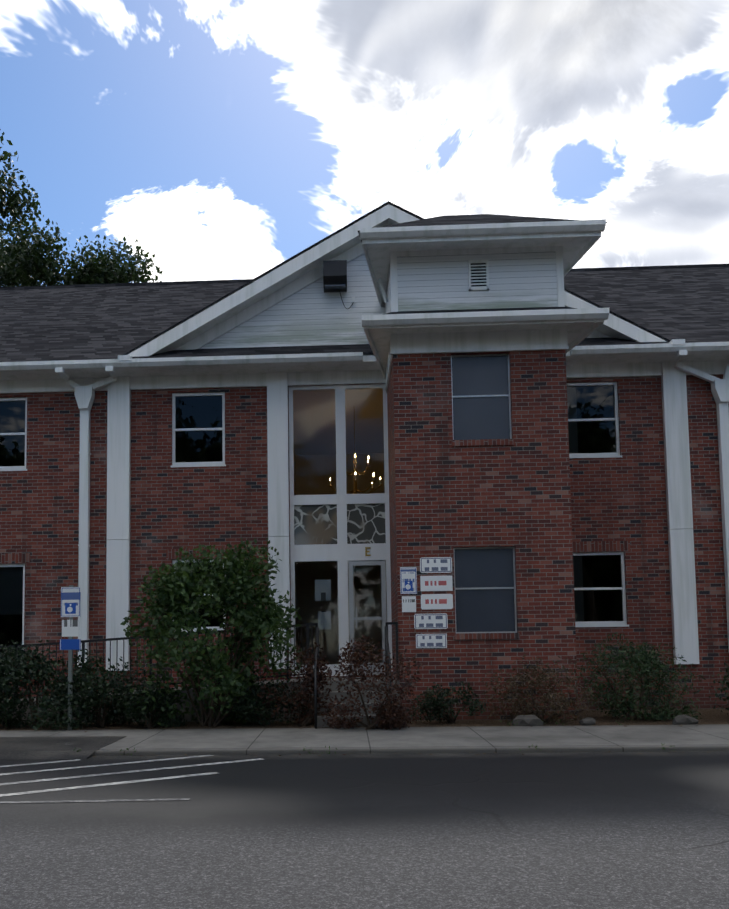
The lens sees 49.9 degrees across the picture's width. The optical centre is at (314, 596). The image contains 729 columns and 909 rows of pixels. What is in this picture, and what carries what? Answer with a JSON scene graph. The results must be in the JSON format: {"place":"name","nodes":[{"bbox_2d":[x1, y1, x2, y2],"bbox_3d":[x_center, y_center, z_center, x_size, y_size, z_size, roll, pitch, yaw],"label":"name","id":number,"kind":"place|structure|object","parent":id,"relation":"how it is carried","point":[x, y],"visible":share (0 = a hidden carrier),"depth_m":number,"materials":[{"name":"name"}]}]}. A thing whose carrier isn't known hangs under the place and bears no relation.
{"place":"outdoors","nodes":[
{"label":"outdoors","id":0,"kind":"place"},
{"bbox_2d":[0,622,398,696],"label":"ramp railing","id":1,"kind":"object","parent":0,"point":[307,625],"visible":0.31,"depth_m":13.09,"materials":[{"name":"black metal"}]},
{"bbox_2d":[0,751,728,908],"bbox_3d":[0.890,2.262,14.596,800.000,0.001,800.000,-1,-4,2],"label":"ground","id":2,"kind":"structure","parent":0,"point":[597,830],"depth_m":5.33,"materials":[{"name":"grey asphalt"}]},
{"bbox_2d":[0,736,125,759],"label":"curb ramp","id":3,"kind":"structure","parent":2,"relation":"on","point":[34,748],"depth_m":9.93,"materials":[{"name":"grey concrete"}]},
{"bbox_2d":[0,129,162,286],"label":"tree","id":4,"kind":"object","parent":2,"relation":"on","point":[21,262],"visible":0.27,"depth_m":37.47,"materials":[{"name":"green plant"}]},
{"bbox_2d":[0,798,189,802],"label":"old lane line","id":5,"kind":"object","parent":2,"relation":"on","point":[93,800],"depth_m":6.59,"materials":[{"name":"paint"}]},
{"bbox_2d":[0,755,262,796],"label":"road markings","id":6,"kind":"object","parent":2,"relation":"on","point":[75,787],"visible":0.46,"depth_m":8.10,"materials":[{"name":"paint"}]},
{"bbox_2d":[7,719,708,756],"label":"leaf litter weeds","id":7,"kind":"object","parent":2,"relation":"on","point":[419,753],"visible":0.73,"depth_m":9.51,"materials":[{"name":"brown plant"}]},
{"bbox_2d":[0,374,728,709],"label":"brick wall","id":8,"kind":"structure","parent":2,"relation":"on","point":[618,504],"depth_m":14.96,"materials":[{"name":"red brick"}]},
{"bbox_2d":[0,564,24,657],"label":"window","id":9,"kind":"structure","parent":8,"relation":"attached to","point":[12,585],"depth_m":15.11,"materials":[{"name":"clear glass"}]},
{"bbox_2d":[0,397,26,470],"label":"window","id":10,"kind":"structure","parent":8,"relation":"on","point":[13,429],"depth_m":15.35,"materials":[{"name":"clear glass"}]},
{"bbox_2d":[57,371,117,666],"bbox_3d":[-4.266,-1.475,14.767,1.031,5.607,0.620,-1,-4,2],"label":"downspout","id":11,"kind":"object","parent":8,"relation":"attached to","point":[85,396],"visible":0.77,"depth_m":14.99,"materials":[{"name":"white metal"}]},
{"bbox_2d":[171,392,225,466],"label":"window","id":12,"kind":"structure","parent":8,"relation":"attached to","point":[198,429],"depth_m":15.20,"materials":[{"name":"black glass"}]},
{"bbox_2d":[172,559,225,632],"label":"window","id":13,"kind":"structure","parent":8,"relation":"attached to","point":[214,623],"depth_m":14.94,"materials":[{"name":"clear glass"}]},
{"bbox_2d":[199,254,385,354],"bbox_3d":[1.448,-5.872,15.142,10.660,3.050,0.001,-1,-4,2],"label":"gable siding","id":14,"kind":"object","parent":8,"relation":"on","point":[313,314],"depth_m":15.18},
{"bbox_2d":[323,260,354,308],"bbox_3d":[0.480,-5.964,15.020,0.600,0.840,0.340,-1,-4,2],"label":"floodlight","id":15,"kind":"object","parent":14,"relation":"attached to","point":[334,275],"visible":1,"depth_m":14.88,"materials":[{"name":"black metal"}]},
{"bbox_2d":[126,203,667,356],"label":"gable trim","id":16,"kind":"structure","parent":14,"relation":"attached to","point":[251,300],"depth_m":14.84,"materials":[{"name":"white wood"}]},
{"bbox_2d":[293,389,386,675],"bbox_3d":[2.343,-1.233,18.096,5.920,5.890,6.388,-1,-4,2],"label":"window glass","id":17,"kind":"object","parent":8,"relation":"attached to","point":[311,464],"depth_m":21.23,"materials":[{"name":"beige"}]},
{"bbox_2d":[329,406,381,493],"bbox_3d":[0.898,-3.143,17.282,1.099,2.160,1.099,1,-4,-20],"label":"chandelier","id":18,"kind":"object","parent":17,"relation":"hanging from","point":[355,480],"depth_m":17.21,"materials":[{"name":"gold metal"}]},
{"bbox_2d":[289,384,392,676],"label":"entry glazing","id":19,"kind":"structure","parent":8,"relation":"attached to","point":[343,528],"depth_m":14.91,"materials":[{"name":"clear glass"}]},
{"bbox_2d":[0,351,728,670],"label":"frieze pilasters","id":20,"kind":"object","parent":8,"relation":"attached to","point":[276,380],"depth_m":14.85,"materials":[{"name":"white wood"}]},
{"bbox_2d":[0,339,728,373],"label":"gutters","id":21,"kind":"object","parent":20,"relation":"attached to","point":[680,347],"visible":0.96,"depth_m":14.51,"materials":[{"name":"white metal"}]},
{"bbox_2d":[0,201,728,361],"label":"roof shingles","id":22,"kind":"object","parent":8,"relation":"on","point":[687,303],"visible":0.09,"depth_m":18.16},
{"bbox_2d":[567,382,621,457],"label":"window","id":23,"kind":"structure","parent":8,"relation":"attached to","point":[593,424],"depth_m":14.88,"materials":[{"name":"black glass"}]},
{"bbox_2d":[573,552,628,626],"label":"window","id":24,"kind":"structure","parent":8,"relation":"attached to","point":[599,591],"depth_m":14.65,"materials":[{"name":"black glass"}]},
{"bbox_2d":[674,356,728,649],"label":"downspout","id":25,"kind":"object","parent":8,"relation":"attached to","point":[720,390],"visible":0.92,"depth_m":14.54,"materials":[{"name":"white metal"}]},
{"bbox_2d":[0,724,728,755],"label":"sidewalk kerb","id":26,"kind":"structure","parent":2,"relation":"on","point":[510,739],"depth_m":10.18,"materials":[{"name":"concrete"}]},
{"bbox_2d":[314,626,391,728],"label":"step handrails","id":27,"kind":"object","parent":26,"relation":"on","point":[387,650],"visible":0.77,"depth_m":11.82,"materials":[{"name":"black metal"}]},
{"bbox_2d":[0,709,728,729],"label":"planting bed","id":28,"kind":"object","parent":2,"relation":"on","point":[712,716],"depth_m":12.16,"materials":[{"name":"brown soil"}]},
{"bbox_2d":[0,651,34,727],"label":"hedge","id":29,"kind":"object","parent":28,"relation":"on","point":[11,720],"visible":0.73,"depth_m":12.22,"materials":[{"name":"green plant"}]},
{"bbox_2d":[0,639,88,730],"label":"hedge","id":30,"kind":"object","parent":28,"relation":"on","point":[23,670],"visible":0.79,"depth_m":12.13,"materials":[{"name":"green plant"}]},
{"bbox_2d":[60,585,80,729],"bbox_3d":[-3.725,0.954,11.943,0.325,2.250,0.044,-1,-4,2],"label":"reserved parking sign","id":31,"kind":"object","parent":28,"relation":"on","point":[70,600],"visible":0.92,"depth_m":11.96,"materials":[{"name":"blue"}]},
{"bbox_2d":[47,649,161,729],"bbox_3d":[-3.221,1.435,12.258,1.695,1.247,1.496,-1,-4,2],"label":"hedge","id":32,"kind":"object","parent":28,"relation":"on","point":[103,688],"visible":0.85,"depth_m":12.10,"materials":[{"name":"green plant"}]},
{"bbox_2d":[112,674,187,727],"bbox_3d":[-2.515,1.617,12.003,1.115,0.844,0.756,3,-6,-44],"label":"shrub","id":33,"kind":"object","parent":28,"relation":"on","point":[148,719],"visible":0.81,"depth_m":11.92,"materials":[{"name":"green plant"}]},
{"bbox_2d":[2,677,399,726],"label":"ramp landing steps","id":34,"kind":"structure","parent":28,"relation":"on","point":[320,723],"depth_m":12.73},
{"bbox_2d":[120,538,302,726],"bbox_3d":[-1.645,0.573,12.285,2.861,2.945,2.188,-1,-4,2],"label":"shrub","id":35,"kind":"object","parent":28,"relation":"on","point":[259,620],"visible":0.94,"depth_m":12.05,"materials":[{"name":"green plant"}]},
{"bbox_2d":[231,670,308,724],"bbox_3d":[-0.666,1.574,12.253,1.237,0.913,1.007,-1,-4,2],"label":"shrub","id":36,"kind":"object","parent":28,"relation":"on","point":[252,707],"visible":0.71,"depth_m":12.09,"materials":[{"name":"green plant"}]},
{"bbox_2d":[257,640,344,725],"bbox_3d":[-0.183,1.348,12.092,1.392,1.342,1.036,-1,-4,2],"label":"red shrub","id":37,"kind":"object","parent":28,"relation":"on","point":[307,718],"visible":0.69,"depth_m":11.98,"materials":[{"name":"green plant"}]},
{"bbox_2d":[327,635,424,729],"bbox_3d":[0.883,1.257,11.323,1.451,1.420,1.125,-1,-4,2],"label":"red shrub","id":38,"kind":"object","parent":28,"relation":"on","point":[390,719],"visible":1,"depth_m":11.32,"materials":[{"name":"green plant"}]},
{"bbox_2d":[406,681,486,723],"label":"shrub","id":39,"kind":"object","parent":28,"relation":"on","point":[438,712],"visible":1,"depth_m":12.02,"materials":[{"name":"green plant"}]},
{"bbox_2d":[387,350,578,720],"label":"brick wall","id":40,"kind":"structure","parent":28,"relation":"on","point":[448,494],"depth_m":12.87,"materials":[{"name":"red brick"}]},
{"bbox_2d":[400,567,416,611],"bbox_3d":[1.550,-0.108,12.814,0.270,0.740,0.008,-1,-4,2],"label":"reserved parking sign","id":41,"kind":"object","parent":40,"relation":"attached to","point":[408,580],"depth_m":12.81,"materials":[{"name":"blue"}]},
{"bbox_2d":[414,613,447,628],"bbox_3d":[1.906,0.411,12.768,0.540,0.250,0.008,-1,-4,2],"label":"plaque","id":42,"kind":"object","parent":40,"relation":"attached to","point":[430,621],"visible":1,"depth_m":12.76,"materials":[{"name":"white plastic"}]},
{"bbox_2d":[416,634,446,647],"bbox_3d":[1.910,0.730,12.745,0.500,0.230,0.008,-1,-4,2],"label":"plaque","id":43,"kind":"object","parent":40,"relation":"attached to","point":[431,640],"visible":1,"depth_m":12.74,"materials":[{"name":"white plastic"}]},
{"bbox_2d":[420,557,451,572],"bbox_3d":[2.000,-0.511,12.829,0.520,0.255,0.008,-1,-4,2],"label":"plaque","id":44,"kind":"object","parent":40,"relation":"attached to","point":[435,564],"visible":1,"depth_m":12.82,"materials":[{"name":"white plastic"}]},
{"bbox_2d":[420,576,452,590],"bbox_3d":[2.003,-0.209,12.807,0.520,0.250,0.008,-1,-4,2],"label":"plaque","id":45,"kind":"object","parent":40,"relation":"attached to","point":[435,583],"visible":1,"depth_m":12.80,"materials":[{"name":"white plastic"}]},
{"bbox_2d":[421,594,452,609],"bbox_3d":[2.007,0.090,12.786,0.520,0.250,0.008,-1,-4,2],"label":"plaque","id":46,"kind":"object","parent":40,"relation":"attached to","point":[436,601],"visible":1,"depth_m":12.78,"materials":[{"name":"white plastic"}]},
{"bbox_2d":[451,354,511,439],"bbox_3d":[2.791,-3.321,13.098,0.985,1.480,0.034,-1,-4,2],"label":"window","id":47,"kind":"structure","parent":40,"relation":"attached to","point":[481,403],"depth_m":13.10,"materials":[{"name":"grey glass"}]},
{"bbox_2d":[360,219,608,391],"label":"roof trim","id":48,"kind":"structure","parent":40,"relation":"attached to","point":[569,243],"depth_m":12.98,"materials":[{"name":"white wood"}]},
{"bbox_2d":[358,214,606,313],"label":"tower roofs","id":49,"kind":"structure","parent":48,"relation":"on","point":[466,219],"depth_m":13.18,"materials":[{"name":"grey"}]},
{"bbox_2d":[454,547,516,632],"bbox_3d":[2.809,-0.099,12.872,1.010,1.420,0.034,-1,-4,2],"label":"window","id":50,"kind":"structure","parent":40,"relation":"attached to","point":[485,588],"depth_m":12.88,"materials":[{"name":"grey glass"}]},
{"bbox_2d":[511,715,543,725],"bbox_3d":[3.173,1.885,11.608,0.482,0.238,0.322,-1,-4,9],"label":"rock","id":51,"kind":"object","parent":28,"relation":"on","point":[528,720],"visible":0.71,"depth_m":11.50,"materials":[{"name":"grey stone"}]},
{"bbox_2d":[482,654,595,722],"bbox_3d":[3.396,1.428,12.031,1.678,1.075,1.246,-1,-4,2],"label":"tan shrub","id":52,"kind":"object","parent":28,"relation":"on","point":[528,708],"visible":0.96,"depth_m":11.85,"materials":[{"name":"brown plant"}]},
{"bbox_2d":[579,717,595,725],"bbox_3d":[4.068,1.869,11.609,0.271,0.146,0.241,0,-4,-10],"label":"rock","id":53,"kind":"object","parent":28,"relation":"on","point":[586,721],"visible":0.94,"depth_m":11.51,"materials":[{"name":"grey stone"}]},
{"bbox_2d":[574,632,705,720],"bbox_3d":[5.072,1.283,12.338,1.923,1.425,1.415,-1,-4,2],"label":"juniper shrub","id":54,"kind":"object","parent":28,"relation":"on","point":[640,659],"visible":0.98,"depth_m":12.17,"materials":[{"name":"green plant"}]},
{"bbox_2d":[672,715,698,724],"bbox_3d":[5.472,1.849,11.517,0.504,0.210,0.242,1,-5,-28],"label":"rock","id":55,"kind":"object","parent":28,"relation":"on","point":[682,720],"visible":0.73,"depth_m":11.41,"materials":[{"name":"grey stone"}]},
{"bbox_2d":[709,661,728,714],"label":"shrub","id":56,"kind":"object","parent":28,"relation":"on","point":[724,683],"visible":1,"depth_m":12.14,"materials":[{"name":"green plant"}]},
{"bbox_2d":[0,0,728,285],"label":"sky","id":57,"kind":"structure","parent":0,"point":[229,139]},
{"bbox_2d":[385,252,557,312],"bbox_3d":[2.779,-5.244,14.189,2.860,1.070,2.100,-1,-4,2],"label":"siding","id":58,"kind":"object","parent":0,"point":[516,280],"visible":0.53,"depth_m":13.14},
{"bbox_2d":[471,263,486,286],"bbox_3d":[2.763,-5.393,13.143,0.330,0.520,0.001,-1,-4,2],"label":"vent","id":59,"kind":"object","parent":58,"relation":"attached to","point":[478,273],"visible":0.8,"depth_m":13.15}
]}

